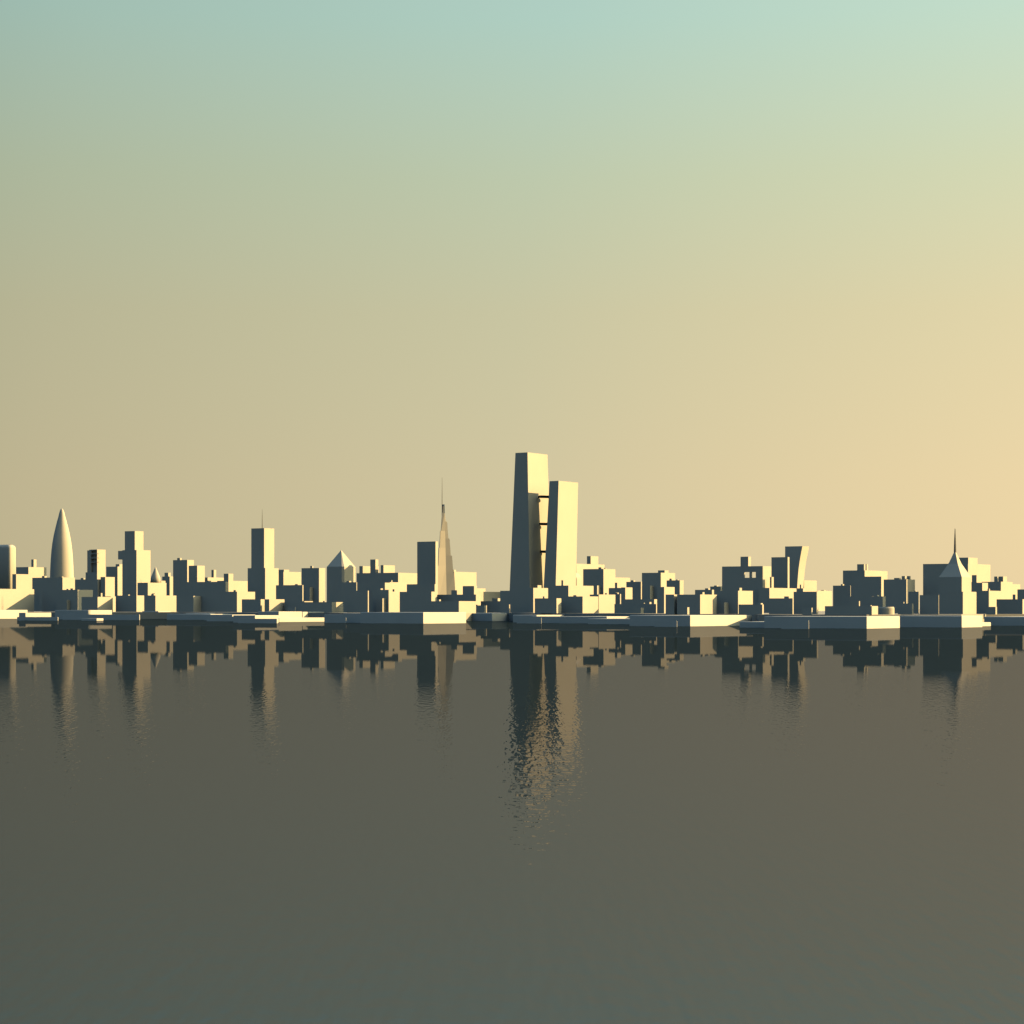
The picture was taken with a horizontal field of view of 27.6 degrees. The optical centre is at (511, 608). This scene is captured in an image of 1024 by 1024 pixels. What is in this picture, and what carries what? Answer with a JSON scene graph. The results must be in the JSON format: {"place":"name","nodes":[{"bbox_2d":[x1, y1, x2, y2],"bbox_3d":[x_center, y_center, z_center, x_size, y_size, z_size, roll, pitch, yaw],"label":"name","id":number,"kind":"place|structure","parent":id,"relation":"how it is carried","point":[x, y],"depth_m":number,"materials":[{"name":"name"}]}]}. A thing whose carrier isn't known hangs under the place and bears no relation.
{"place":"outdoors","nodes":[
{"label":"outdoors","id":0,"kind":"place"},
{"bbox_2d":[0,609,1023,1023],"bbox_3d":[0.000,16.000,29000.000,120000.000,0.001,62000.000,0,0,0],"label":"water","id":1,"kind":"structure","parent":0,"point":[388,823],"depth_m":155.38,"materials":[{"name":"grey liquid"}]},
{"bbox_2d":[0,610,26,618],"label":"quay","id":2,"kind":"structure","parent":1,"relation":"in","point":[9,614],"depth_m":3341.24,"materials":[{"name":"stone"}]},
{"bbox_2d":[17,617,57,620],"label":"quay","id":3,"kind":"structure","parent":1,"relation":"in","point":[38,618],"depth_m":2813.89,"materials":[{"name":"stone"}]},
{"bbox_2d":[55,610,111,618],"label":"quay","id":4,"kind":"structure","parent":1,"relation":"in","point":[59,614],"depth_m":3110.79,"materials":[{"name":"stone"}]},
{"bbox_2d":[63,614,139,619],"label":"quay","id":5,"kind":"structure","parent":1,"relation":"in","point":[104,617],"depth_m":2972.99,"materials":[{"name":"concrete"}]},
{"bbox_2d":[167,614,232,619],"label":"quay","id":6,"kind":"structure","parent":1,"relation":"in","point":[185,616],"depth_m":3007.84,"materials":[{"name":"concrete"}]},
{"bbox_2d":[233,615,278,622],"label":"quay","id":7,"kind":"structure","parent":1,"relation":"in","point":[236,618],"depth_m":2392.21,"materials":[{"name":"stone"}]},
{"bbox_2d":[238,619,277,622],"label":"quay","id":8,"kind":"structure","parent":1,"relation":"in","point":[257,620],"depth_m":2300.29,"materials":[{"name":"stone"}]},
{"bbox_2d":[258,611,301,617],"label":"quay","id":9,"kind":"structure","parent":1,"relation":"in","point":[283,614],"depth_m":2681.43,"materials":[{"name":"stone"}]},
{"bbox_2d":[279,617,323,621],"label":"quay","id":10,"kind":"structure","parent":1,"relation":"in","point":[302,619],"depth_m":2551.69,"materials":[{"name":"concrete"}]},
{"bbox_2d":[360,612,465,623],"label":"quay","id":11,"kind":"structure","parent":1,"relation":"in","point":[414,617],"depth_m":2267.41,"materials":[{"name":"concrete"}]},
{"bbox_2d":[472,613,507,620],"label":"quay","id":12,"kind":"structure","parent":1,"relation":"in","point":[489,616],"depth_m":2718.40,"materials":[{"name":"stone"}]},
{"bbox_2d":[559,616,629,622],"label":"quay","id":13,"kind":"structure","parent":1,"relation":"in","point":[573,619],"depth_m":2279.97,"materials":[{"name":"stone"}]},
{"bbox_2d":[588,618,629,623],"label":"quay","id":14,"kind":"structure","parent":1,"relation":"in","point":[611,621],"depth_m":2163.78,"materials":[{"name":"stone"}]},
{"bbox_2d":[630,615,751,625],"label":"quay","id":15,"kind":"structure","parent":1,"relation":"in","point":[694,620],"depth_m":1919.51,"materials":[{"name":"stone"}]},
{"bbox_2d":[781,620,808,628],"bbox_3d":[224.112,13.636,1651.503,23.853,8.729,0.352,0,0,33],"label":"quay","id":16,"kind":"structure","parent":1,"relation":"in","point":[794,624],"depth_m":1651.34,"materials":[{"name":"stone"}]},
{"bbox_2d":[764,616,899,628],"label":"quay","id":17,"kind":"structure","parent":1,"relation":"in","point":[858,622],"depth_m":1697.75,"materials":[{"name":"stone"}]},
{"bbox_2d":[900,616,981,626],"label":"quay","id":18,"kind":"structure","parent":1,"relation":"in","point":[940,621],"depth_m":1793.85,"materials":[{"name":"concrete"}]},
{"bbox_2d":[984,616,1023,625],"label":"quay","id":19,"kind":"structure","parent":1,"relation":"in","point":[1008,621],"depth_m":1971.86,"materials":[{"name":"concrete"}]},
{"bbox_2d":[0,0,1023,608],"label":"sky","id":20,"kind":"structure","parent":0,"point":[746,276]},
{"bbox_2d":[27,610,1023,621],"bbox_3d":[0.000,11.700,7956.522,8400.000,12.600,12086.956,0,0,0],"label":"ground","id":21,"kind":"structure","parent":0,"point":[163,615],"depth_m":2426.82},
{"bbox_2d":[0,544,15,588],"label":"rounded tower","id":22,"kind":"structure","parent":21,"relation":"on","point":[7,561],"depth_m":4734.80,"materials":[{"name":"paint"}]},
{"bbox_2d":[0,589,33,611],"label":"building","id":23,"kind":"structure","parent":21,"relation":"on","point":[16,599],"depth_m":3822.95,"materials":[{"name":"paint"}]},
{"bbox_2d":[12,574,28,588],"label":"building","id":24,"kind":"structure","parent":21,"relation":"on","point":[20,581],"depth_m":4436.88,"materials":[{"name":"paint"}]},
{"bbox_2d":[16,559,45,588],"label":"building","id":25,"kind":"structure","parent":21,"relation":"on","point":[33,571],"depth_m":5306.80,"materials":[{"name":"paint"}]},
{"bbox_2d":[32,576,74,610],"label":"building","id":26,"kind":"structure","parent":21,"relation":"on","point":[39,585],"depth_m":4256.18,"materials":[{"name":"paint"}]},
{"bbox_2d":[50,509,73,577],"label":"bullet tower","id":27,"kind":"structure","parent":21,"relation":"on","point":[61,564],"depth_m":4938.64,"materials":[{"name":"paint"}]},
{"bbox_2d":[42,588,92,611],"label":"building","id":28,"kind":"structure","parent":21,"relation":"on","point":[66,599],"depth_m":3821.50,"materials":[{"name":"paint"}]},
{"bbox_2d":[75,578,100,596],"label":"building","id":29,"kind":"structure","parent":21,"relation":"on","point":[94,585],"depth_m":4652.23,"materials":[{"name":"paint"}]},
{"bbox_2d":[86,549,105,578],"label":"notched tower","id":30,"kind":"structure","parent":21,"relation":"on","point":[96,563],"depth_m":5373.45,"materials":[{"name":"paint"}]},
{"bbox_2d":[82,593,112,611],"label":"building","id":31,"kind":"structure","parent":21,"relation":"on","point":[97,603],"depth_m":3540.95,"materials":[{"name":"paint"}]},
{"bbox_2d":[101,577,114,595],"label":"building","id":32,"kind":"structure","parent":21,"relation":"on","point":[107,586],"depth_m":4643.17,"materials":[{"name":"paint"}]},
{"bbox_2d":[106,564,121,595],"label":"building","id":33,"kind":"structure","parent":21,"relation":"on","point":[116,572],"depth_m":5493.14,"materials":[{"name":"paint"}]},
{"bbox_2d":[116,595,143,611],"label":"building","id":34,"kind":"structure","parent":21,"relation":"on","point":[129,603],"depth_m":3549.68,"materials":[{"name":"paint"}]},
{"bbox_2d":[118,531,150,595],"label":"stepped skyscraper","id":35,"kind":"structure","parent":21,"relation":"on","point":[134,557],"depth_m":4339.68,"materials":[{"name":"paint"}]},
{"bbox_2d":[137,567,165,595],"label":"turret building","id":36,"kind":"structure","parent":21,"relation":"on","point":[156,584],"depth_m":3713.59,"materials":[{"name":"paint"}]},
{"bbox_2d":[144,593,175,611],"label":"building","id":37,"kind":"structure","parent":21,"relation":"on","point":[154,602],"depth_m":3411.11,"materials":[{"name":"paint"}]},
{"bbox_2d":[162,573,172,595],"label":"building","id":38,"kind":"structure","parent":21,"relation":"on","point":[168,579],"depth_m":5658.18,"materials":[{"name":"paint"}]},
{"bbox_2d":[173,558,193,595],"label":"building","id":39,"kind":"structure","parent":21,"relation":"on","point":[180,570],"depth_m":5324.66,"materials":[{"name":"paint"}]},
{"bbox_2d":[177,596,200,611],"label":"building","id":40,"kind":"structure","parent":21,"relation":"on","point":[188,603],"depth_m":3353.62,"materials":[{"name":"paint"}]},
{"bbox_2d":[189,566,204,581],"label":"building","id":41,"kind":"structure","parent":21,"relation":"on","point":[196,573],"depth_m":4834.70,"materials":[{"name":"paint"}]},
{"bbox_2d":[176,581,228,611],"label":"building","id":42,"kind":"structure","parent":21,"relation":"on","point":[190,588],"depth_m":3888.05,"materials":[{"name":"paint"}]},
{"bbox_2d":[201,590,242,611],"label":"building","id":43,"kind":"structure","parent":21,"relation":"on","point":[221,601],"depth_m":3336.93,"materials":[{"name":"paint"}]},
{"bbox_2d":[217,581,247,591],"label":"building","id":44,"kind":"structure","parent":21,"relation":"on","point":[240,586],"depth_m":4920.65,"materials":[{"name":"paint"}]},
{"bbox_2d":[242,599,264,611],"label":"building","id":45,"kind":"structure","parent":21,"relation":"on","point":[253,605],"depth_m":3048.85,"materials":[{"name":"paint"}]},
{"bbox_2d":[248,517,278,598],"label":"masted tower","id":46,"kind":"structure","parent":21,"relation":"on","point":[263,577],"depth_m":3881.49,"materials":[{"name":"paint"}]},
{"bbox_2d":[265,599,283,611],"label":"building","id":47,"kind":"structure","parent":21,"relation":"on","point":[274,605],"depth_m":3025.45,"materials":[{"name":"paint"}]},
{"bbox_2d":[276,584,302,600],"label":"building","id":48,"kind":"structure","parent":21,"relation":"on","point":[290,592],"depth_m":3224.65,"materials":[{"name":"paint"}]},
{"bbox_2d":[279,570,300,584],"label":"building","id":49,"kind":"structure","parent":21,"relation":"on","point":[286,577],"depth_m":4618.28,"materials":[{"name":"paint"}]},
{"bbox_2d":[284,601,312,611],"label":"building","id":50,"kind":"structure","parent":21,"relation":"on","point":[299,605],"depth_m":3026.29,"materials":[{"name":"paint"}]},
{"bbox_2d":[302,566,324,601],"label":"building","id":51,"kind":"structure","parent":21,"relation":"on","point":[313,581],"depth_m":3567.83,"materials":[{"name":"paint"}]},
{"bbox_2d":[304,601,342,612],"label":"building","id":52,"kind":"structure","parent":21,"relation":"on","point":[329,607],"depth_m":2841.44,"materials":[{"name":"paint"}]},
{"bbox_2d":[327,550,354,601],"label":"pyramid roof tower","id":53,"kind":"structure","parent":21,"relation":"on","point":[340,568],"depth_m":3429.09,"materials":[{"name":"paint"}]},
{"bbox_2d":[342,581,356,611],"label":"building","id":54,"kind":"structure","parent":21,"relation":"on","point":[348,586],"depth_m":3018.41,"materials":[{"name":"paint"}]},
{"bbox_2d":[347,591,368,612],"bbox_3d":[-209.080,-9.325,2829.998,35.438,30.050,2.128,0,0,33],"label":"building","id":55,"kind":"structure","parent":21,"relation":"on","point":[357,601],"depth_m":2829.03,"materials":[{"name":"paint"}]},
{"bbox_2d":[357,583,391,611],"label":"building","id":56,"kind":"structure","parent":21,"relation":"on","point":[370,587],"depth_m":3057.47,"materials":[{"name":"paint"}]},
{"bbox_2d":[357,559,401,582],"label":"building","id":57,"kind":"structure","parent":21,"relation":"on","point":[369,574],"depth_m":3990.97,"materials":[{"name":"paint"}]},
{"bbox_2d":[373,588,392,611],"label":"building","id":58,"kind":"structure","parent":21,"relation":"on","point":[382,600],"depth_m":2853.02,"materials":[{"name":"paint"}]},
{"bbox_2d":[400,592,434,611],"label":"building","id":59,"kind":"structure","parent":21,"relation":"on","point":[409,601],"depth_m":2692.49,"materials":[{"name":"paint"}]},
{"bbox_2d":[407,584,436,600],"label":"building","id":60,"kind":"structure","parent":21,"relation":"on","point":[421,587],"depth_m":2968.81,"materials":[{"name":"paint"}]},
{"bbox_2d":[417,541,437,594],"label":"slab tower","id":61,"kind":"structure","parent":21,"relation":"on","point":[427,562],"depth_m":3446.42,"materials":[{"name":"paint"}]},
{"bbox_2d":[438,504,454,594],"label":"needle tower","id":62,"kind":"structure","parent":21,"relation":"on","point":[446,581],"depth_m":4464.43,"materials":[{"name":"paint"}]},
{"bbox_2d":[419,599,475,612],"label":"building","id":63,"kind":"structure","parent":21,"relation":"on","point":[438,605],"depth_m":2583.35,"materials":[{"name":"paint"}]},
{"bbox_2d":[437,586,480,604],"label":"building","id":64,"kind":"structure","parent":21,"relation":"on","point":[469,593],"depth_m":2956.01,"materials":[{"name":"paint"}]},
{"bbox_2d":[453,570,475,594],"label":"building","id":65,"kind":"structure","parent":21,"relation":"on","point":[462,579],"depth_m":4551.97,"materials":[{"name":"paint"}]},
{"bbox_2d":[481,598,499,612],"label":"building","id":66,"kind":"structure","parent":21,"relation":"on","point":[493,605],"depth_m":2963.32,"materials":[{"name":"paint"}]},
{"bbox_2d":[500,591,511,612],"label":"building","id":67,"kind":"structure","parent":21,"relation":"on","point":[505,597],"depth_m":2886.06,"materials":[{"name":"paint"}]},
{"bbox_2d":[510,452,548,590],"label":"leaning tower","id":68,"kind":"structure","parent":21,"relation":"on","point":[530,514],"depth_m":3181.24,"materials":[{"name":"paint"}]},
{"bbox_2d":[512,585,547,612],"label":"building","id":69,"kind":"structure","parent":21,"relation":"on","point":[523,600],"depth_m":2762.72,"materials":[{"name":"paint"}]},
{"bbox_2d":[535,596,560,612],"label":"building","id":70,"kind":"structure","parent":21,"relation":"on","point":[544,604],"depth_m":2493.88,"materials":[{"name":"paint"}]},
{"bbox_2d":[544,481,577,587],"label":"leaning tower","id":71,"kind":"structure","parent":21,"relation":"on","point":[561,551],"depth_m":3158.06,"materials":[{"name":"paint"}]},
{"bbox_2d":[548,580,593,597],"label":"building","id":72,"kind":"structure","parent":21,"relation":"on","point":[559,591],"depth_m":2700.66,"materials":[{"name":"paint"}]},
{"bbox_2d":[561,595,597,612],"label":"building","id":73,"kind":"structure","parent":21,"relation":"on","point":[578,604],"depth_m":2505.61,"materials":[{"name":"paint"}]},
{"bbox_2d":[576,556,603,585],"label":"building","id":74,"kind":"structure","parent":21,"relation":"on","point":[592,562],"depth_m":4975.80,"materials":[{"name":"paint"}]},
{"bbox_2d":[583,567,614,594],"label":"building","id":75,"kind":"structure","parent":21,"relation":"on","point":[601,580],"depth_m":3920.43,"materials":[{"name":"paint"}]},
{"bbox_2d":[590,593,614,612],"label":"building","id":76,"kind":"structure","parent":21,"relation":"on","point":[606,602],"depth_m":2577.09,"materials":[{"name":"paint"}]},
{"bbox_2d":[626,580,641,598],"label":"building","id":77,"kind":"structure","parent":21,"relation":"on","point":[636,589],"depth_m":3459.93,"materials":[{"name":"paint"}]},
{"bbox_2d":[614,602,656,612],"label":"building","id":78,"kind":"structure","parent":21,"relation":"on","point":[648,607],"depth_m":2435.83,"materials":[{"name":"paint"}]},
{"bbox_2d":[621,599,656,603],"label":"building","id":79,"kind":"structure","parent":21,"relation":"on","point":[636,601],"depth_m":2523.89,"materials":[{"name":"paint"}]},
{"bbox_2d":[642,570,667,598],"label":"building","id":80,"kind":"structure","parent":21,"relation":"on","point":[651,582],"depth_m":3057.94,"materials":[{"name":"paint"}]},
{"bbox_2d":[657,587,674,612],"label":"building","id":81,"kind":"structure","parent":21,"relation":"on","point":[662,592],"depth_m":2385.55,"materials":[{"name":"paint"}]},
{"bbox_2d":[666,594,676,613],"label":"building","id":82,"kind":"structure","parent":21,"relation":"on","point":[671,604],"depth_m":2139.15,"materials":[{"name":"paint"}]},
{"bbox_2d":[667,579,683,594],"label":"building","id":83,"kind":"structure","parent":21,"relation":"on","point":[678,584],"depth_m":2864.36,"materials":[{"name":"paint"}]},
{"bbox_2d":[677,592,716,613],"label":"building","id":84,"kind":"structure","parent":21,"relation":"on","point":[701,603],"depth_m":2129.31,"materials":[{"name":"paint"}]},
{"bbox_2d":[715,588,752,613],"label":"building","id":85,"kind":"structure","parent":21,"relation":"on","point":[728,602],"depth_m":2153.30,"materials":[{"name":"paint"}]},
{"bbox_2d":[722,557,770,603],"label":"building","id":86,"kind":"structure","parent":21,"relation":"on","point":[734,578],"depth_m":2681.09,"materials":[{"name":"paint"}]},
{"bbox_2d":[739,603,763,614],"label":"building","id":87,"kind":"structure","parent":21,"relation":"on","point":[750,609],"depth_m":1997.05,"materials":[{"name":"paint"}]},
{"bbox_2d":[759,577,795,612],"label":"building","id":88,"kind":"structure","parent":21,"relation":"on","point":[765,594],"depth_m":2665.66,"materials":[{"name":"paint"}]},
{"bbox_2d":[771,557,788,587],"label":"square tower","id":89,"kind":"structure","parent":21,"relation":"on","point":[780,570],"depth_m":2755.21,"materials":[{"name":"paint"}]},
{"bbox_2d":[769,596,793,613],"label":"building","id":90,"kind":"structure","parent":21,"relation":"on","point":[785,605],"depth_m":2035.96,"materials":[{"name":"paint"}]},
{"bbox_2d":[785,546,808,587],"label":"flared tower","id":91,"kind":"structure","parent":21,"relation":"on","point":[797,555],"depth_m":2854.74,"materials":[{"name":"paint"}]},
{"bbox_2d":[794,585,817,613],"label":"building","id":92,"kind":"structure","parent":21,"relation":"on","point":[803,598],"depth_m":2063.12,"materials":[{"name":"paint"}]},
{"bbox_2d":[817,590,831,610],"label":"building","id":93,"kind":"structure","parent":21,"relation":"on","point":[824,598],"depth_m":5018.13,"materials":[{"name":"paint"}]},
{"bbox_2d":[833,584,850,605],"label":"building","id":94,"kind":"structure","parent":21,"relation":"on","point":[840,592],"depth_m":2935.49,"materials":[{"name":"paint"}]},
{"bbox_2d":[825,605,877,614],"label":"building","id":95,"kind":"structure","parent":21,"relation":"on","point":[852,610],"depth_m":1926.11,"materials":[{"name":"paint"}]},
{"bbox_2d":[842,595,885,606],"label":"building","id":96,"kind":"structure","parent":21,"relation":"on","point":[877,600],"depth_m":2076.58,"materials":[{"name":"paint"}]},
{"bbox_2d":[843,564,886,595],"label":"building","id":97,"kind":"structure","parent":21,"relation":"on","point":[850,575],"depth_m":3307.65,"materials":[{"name":"paint"}]},
{"bbox_2d":[854,576,882,595],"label":"building","id":98,"kind":"structure","parent":21,"relation":"on","point":[868,586],"depth_m":2617.23,"materials":[{"name":"paint"}]},
{"bbox_2d":[884,576,914,612],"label":"building","id":99,"kind":"structure","parent":21,"relation":"on","point":[896,590],"depth_m":2409.43,"materials":[{"name":"paint"}]},
{"bbox_2d":[898,602,913,613],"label":"building","id":100,"kind":"structure","parent":21,"relation":"on","point":[903,608],"depth_m":1992.56,"materials":[{"name":"paint"}]},
{"bbox_2d":[908,591,918,613],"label":"building","id":101,"kind":"structure","parent":21,"relation":"on","point":[913,597],"depth_m":2179.32,"materials":[{"name":"paint"}]},
{"bbox_2d":[920,595,938,613],"bbox_3d":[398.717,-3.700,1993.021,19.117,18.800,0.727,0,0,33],"label":"building","id":102,"kind":"structure","parent":21,"relation":"on","point":[929,604],"depth_m":1992.53,"materials":[{"name":"paint"}]},
{"bbox_2d":[923,563,948,594],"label":"building","id":103,"kind":"structure","parent":21,"relation":"on","point":[932,573],"depth_m":2429.10,"materials":[{"name":"paint"}]},
{"bbox_2d":[938,531,975,613],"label":"spired tower","id":104,"kind":"structure","parent":21,"relation":"on","point":[956,595],"depth_m":2082.64,"materials":[{"name":"paint"}]},
{"bbox_2d":[959,558,989,581],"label":"building","id":105,"kind":"structure","parent":21,"relation":"on","point":[971,566],"depth_m":3503.39,"materials":[{"name":"paint"}]},
{"bbox_2d":[971,575,987,591],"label":"building","id":106,"kind":"structure","parent":21,"relation":"on","point":[977,584],"depth_m":2698.55,"materials":[{"name":"paint"}]},
{"bbox_2d":[976,589,1000,613],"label":"building","id":107,"kind":"structure","parent":21,"relation":"on","point":[987,598],"depth_m":2181.44,"materials":[{"name":"paint"}]},
{"bbox_2d":[971,576,1012,598],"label":"building","id":108,"kind":"structure","parent":21,"relation":"on","point":[1003,585],"depth_m":3188.93,"materials":[{"name":"paint"}]},
{"bbox_2d":[997,594,1023,613],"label":"building","id":109,"kind":"structure","parent":21,"relation":"on","point":[1014,605],"depth_m":2128.24,"materials":[{"name":"paint"}]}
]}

